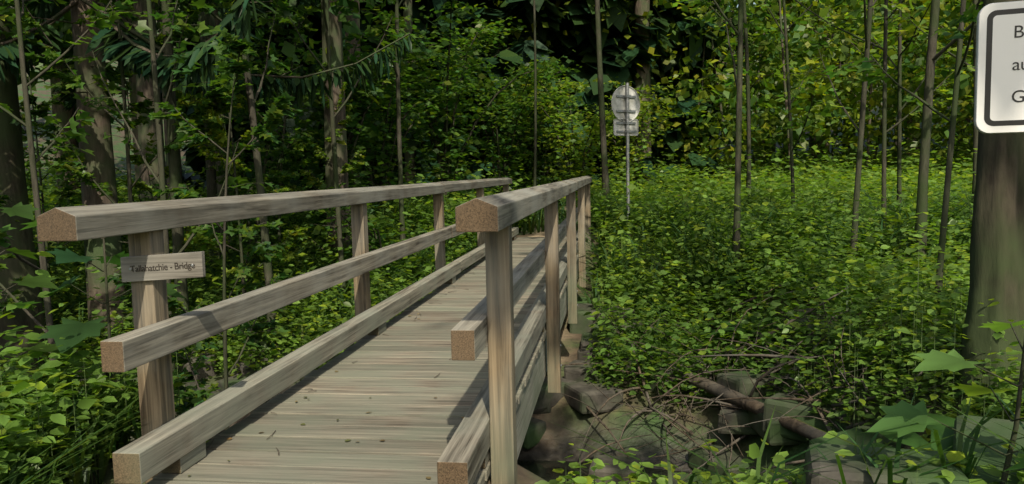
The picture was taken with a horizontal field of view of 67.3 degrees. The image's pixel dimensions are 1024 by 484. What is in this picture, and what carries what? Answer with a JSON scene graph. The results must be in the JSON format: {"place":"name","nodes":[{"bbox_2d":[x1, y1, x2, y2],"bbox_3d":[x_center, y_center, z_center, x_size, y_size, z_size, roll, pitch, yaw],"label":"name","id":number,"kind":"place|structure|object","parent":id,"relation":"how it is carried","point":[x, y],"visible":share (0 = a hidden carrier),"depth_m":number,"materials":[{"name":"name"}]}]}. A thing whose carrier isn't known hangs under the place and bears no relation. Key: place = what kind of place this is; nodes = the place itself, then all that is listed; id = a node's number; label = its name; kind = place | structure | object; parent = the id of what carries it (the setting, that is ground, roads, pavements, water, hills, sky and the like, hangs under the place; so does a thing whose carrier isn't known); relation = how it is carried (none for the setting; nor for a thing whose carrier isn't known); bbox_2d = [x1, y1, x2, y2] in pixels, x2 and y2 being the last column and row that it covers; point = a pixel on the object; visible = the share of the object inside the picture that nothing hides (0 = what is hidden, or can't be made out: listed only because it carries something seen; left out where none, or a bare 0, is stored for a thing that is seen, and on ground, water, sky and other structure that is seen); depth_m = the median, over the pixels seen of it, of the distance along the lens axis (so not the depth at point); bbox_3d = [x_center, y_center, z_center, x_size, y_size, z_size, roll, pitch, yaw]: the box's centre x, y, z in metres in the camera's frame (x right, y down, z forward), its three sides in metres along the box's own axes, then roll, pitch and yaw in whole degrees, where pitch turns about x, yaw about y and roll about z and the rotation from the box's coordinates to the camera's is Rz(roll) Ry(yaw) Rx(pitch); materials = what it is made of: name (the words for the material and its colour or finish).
{"place":"outdoors","nodes":[
{"label":"outdoors","id":0,"kind":"place"},
{"bbox_2d":[10,0,972,483],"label":"terrain","id":1,"kind":"structure","parent":0,"point":[558,438],"depth_m":6.73,"materials":[{"name":"brown soil"}]},
{"bbox_2d":[0,3,48,396],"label":"mossy trunks","id":2,"kind":"object","parent":1,"relation":"on","point":[13,184],"visible":0.6,"depth_m":7.90,"materials":[{"name":"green plant"}]},
{"bbox_2d":[0,0,422,110],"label":"fronds","id":3,"kind":"object","parent":1,"relation":"on","point":[137,59],"visible":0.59,"depth_m":8.00,"materials":[{"name":"green plant"}]},
{"bbox_2d":[36,176,591,483],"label":"footbridge","id":4,"kind":"object","parent":1,"relation":"on","point":[493,335],"visible":0.97,"depth_m":3.32,"materials":[{"name":"brown wood"}]},
{"bbox_2d":[120,251,205,281],"bbox_3d":[-1.269,0.091,2.794,0.318,0.110,0.022,-1,5,8],"label":"name board","id":5,"kind":"object","parent":4,"relation":"attached to","point":[197,259],"visible":1,"depth_m":2.79,"materials":[{"name":"beige wood"}]},
{"bbox_2d":[130,262,194,271],"bbox_3d":[-1.266,0.094,2.784,0.252,0.031,0.001,-4,5,8],"label":"name lettering","id":6,"kind":"object","parent":5,"relation":"attached to","point":[188,266],"visible":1,"depth_m":2.78},
{"bbox_2d":[188,241,513,478],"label":"deck litter","id":7,"kind":"object","parent":4,"relation":"on","point":[229,438],"visible":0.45,"depth_m":3.19,"materials":[{"name":"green plant"}]},
{"bbox_2d":[207,257,565,454],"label":"fallen leaves","id":8,"kind":"object","parent":4,"relation":"on","point":[355,361],"visible":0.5,"depth_m":4.43,"materials":[{"name":"brown plant"}]},
{"bbox_2d":[161,0,763,203],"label":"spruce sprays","id":9,"kind":"object","parent":1,"relation":"on","point":[580,16],"visible":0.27,"depth_m":23.05,"materials":[{"name":"green plant"}]},
{"bbox_2d":[0,0,972,355],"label":"forest trunks","id":10,"kind":"object","parent":1,"relation":"on","point":[100,166],"visible":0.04,"depth_m":11.11,"materials":[{"name":"brown plant"}]},
{"bbox_2d":[0,0,982,411],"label":"broad leaves","id":11,"kind":"object","parent":1,"relation":"on","point":[222,104],"visible":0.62,"depth_m":7.79,"materials":[{"name":"green plant"}]},
{"bbox_2d":[30,284,959,483],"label":"dead branches","id":12,"kind":"object","parent":1,"relation":"on","point":[750,403],"visible":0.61,"depth_m":6.15,"materials":[{"name":"brown wood"}]},
{"bbox_2d":[12,0,982,319],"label":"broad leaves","id":13,"kind":"object","parent":1,"relation":"on","point":[772,98],"visible":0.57,"depth_m":21.38,"materials":[{"name":"green plant"}]},
{"bbox_2d":[22,135,977,378],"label":"herb leaves","id":14,"kind":"object","parent":1,"relation":"on","point":[809,188],"visible":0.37,"depth_m":11.90,"materials":[{"name":"green plant"}]},
{"bbox_2d":[0,173,1023,483],"bbox_3d":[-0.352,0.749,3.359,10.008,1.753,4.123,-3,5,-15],"label":"leafy plants","id":15,"kind":"object","parent":1,"relation":"on","point":[706,476],"visible":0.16,"depth_m":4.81,"materials":[{"name":"green plant"}]},
{"bbox_2d":[0,0,1023,483],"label":"tree trunks","id":16,"kind":"object","parent":1,"relation":"on","point":[166,48],"visible":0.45,"depth_m":8.47,"materials":[{"name":"brown plant"}]},
{"bbox_2d":[0,181,1023,483],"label":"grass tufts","id":17,"kind":"object","parent":1,"relation":"on","point":[78,469],"visible":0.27,"depth_m":9.24,"materials":[{"name":"green plant"}]},
{"bbox_2d":[0,202,1023,470],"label":"broad-leaved plants","id":18,"kind":"object","parent":1,"relation":"on","point":[72,332],"visible":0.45,"depth_m":2.99,"materials":[{"name":"green plant"}]},
{"bbox_2d":[28,244,1023,452],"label":"broadleaf plants","id":19,"kind":"object","parent":1,"relation":"on","point":[914,439],"visible":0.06,"depth_m":3.08,"materials":[{"name":"green plant"}]},
{"bbox_2d":[72,303,1023,483],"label":"rocks","id":20,"kind":"object","parent":1,"relation":"on","point":[579,388],"visible":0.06,"depth_m":6.07,"materials":[{"name":"grey stone"}]},
{"bbox_2d":[611,83,639,243],"bbox_3d":[1.930,-1.137,12.808,0.607,2.988,0.092,-4,6,-31],"label":"traffic sign post","id":21,"kind":"object","parent":1,"relation":"on","point":[625,102],"visible":0.97,"depth_m":12.74,"materials":[{"name":"metal"}]},
{"bbox_2d":[866,0,1023,448],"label":"tree trunk","id":22,"kind":"object","parent":1,"relation":"on","point":[997,253],"visible":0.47,"depth_m":4.33,"materials":[{"name":"brown plant"}]},
{"bbox_2d":[974,0,1023,133],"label":"sign","id":23,"kind":"object","parent":22,"relation":"attached to","point":[999,81],"visible":1,"depth_m":2.67,"materials":[{"name":"metal"}]},
{"bbox_2d":[1012,90,1023,101],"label":"letter","id":24,"kind":"object","parent":23,"relation":"attached to","point":[1022,97],"visible":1,"depth_m":2.66,"materials":[{"name":"black paint"}]},
{"bbox_2d":[1012,62,1023,69],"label":"letters","id":25,"kind":"object","parent":23,"relation":"attached to","point":[1017,63],"visible":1,"depth_m":2.65,"materials":[{"name":"black paint"}]},
{"bbox_2d":[1014,25,1023,37],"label":"letter","id":26,"kind":"object","parent":23,"relation":"attached to","point":[1016,36],"visible":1,"depth_m":2.64,"materials":[{"name":"black paint"}]},
{"bbox_2d":[517,459,692,483],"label":"creek water","id":27,"kind":"structure","parent":0,"point":[542,469],"depth_m":6.37,"materials":[{"name":"black liquid"}]}
]}

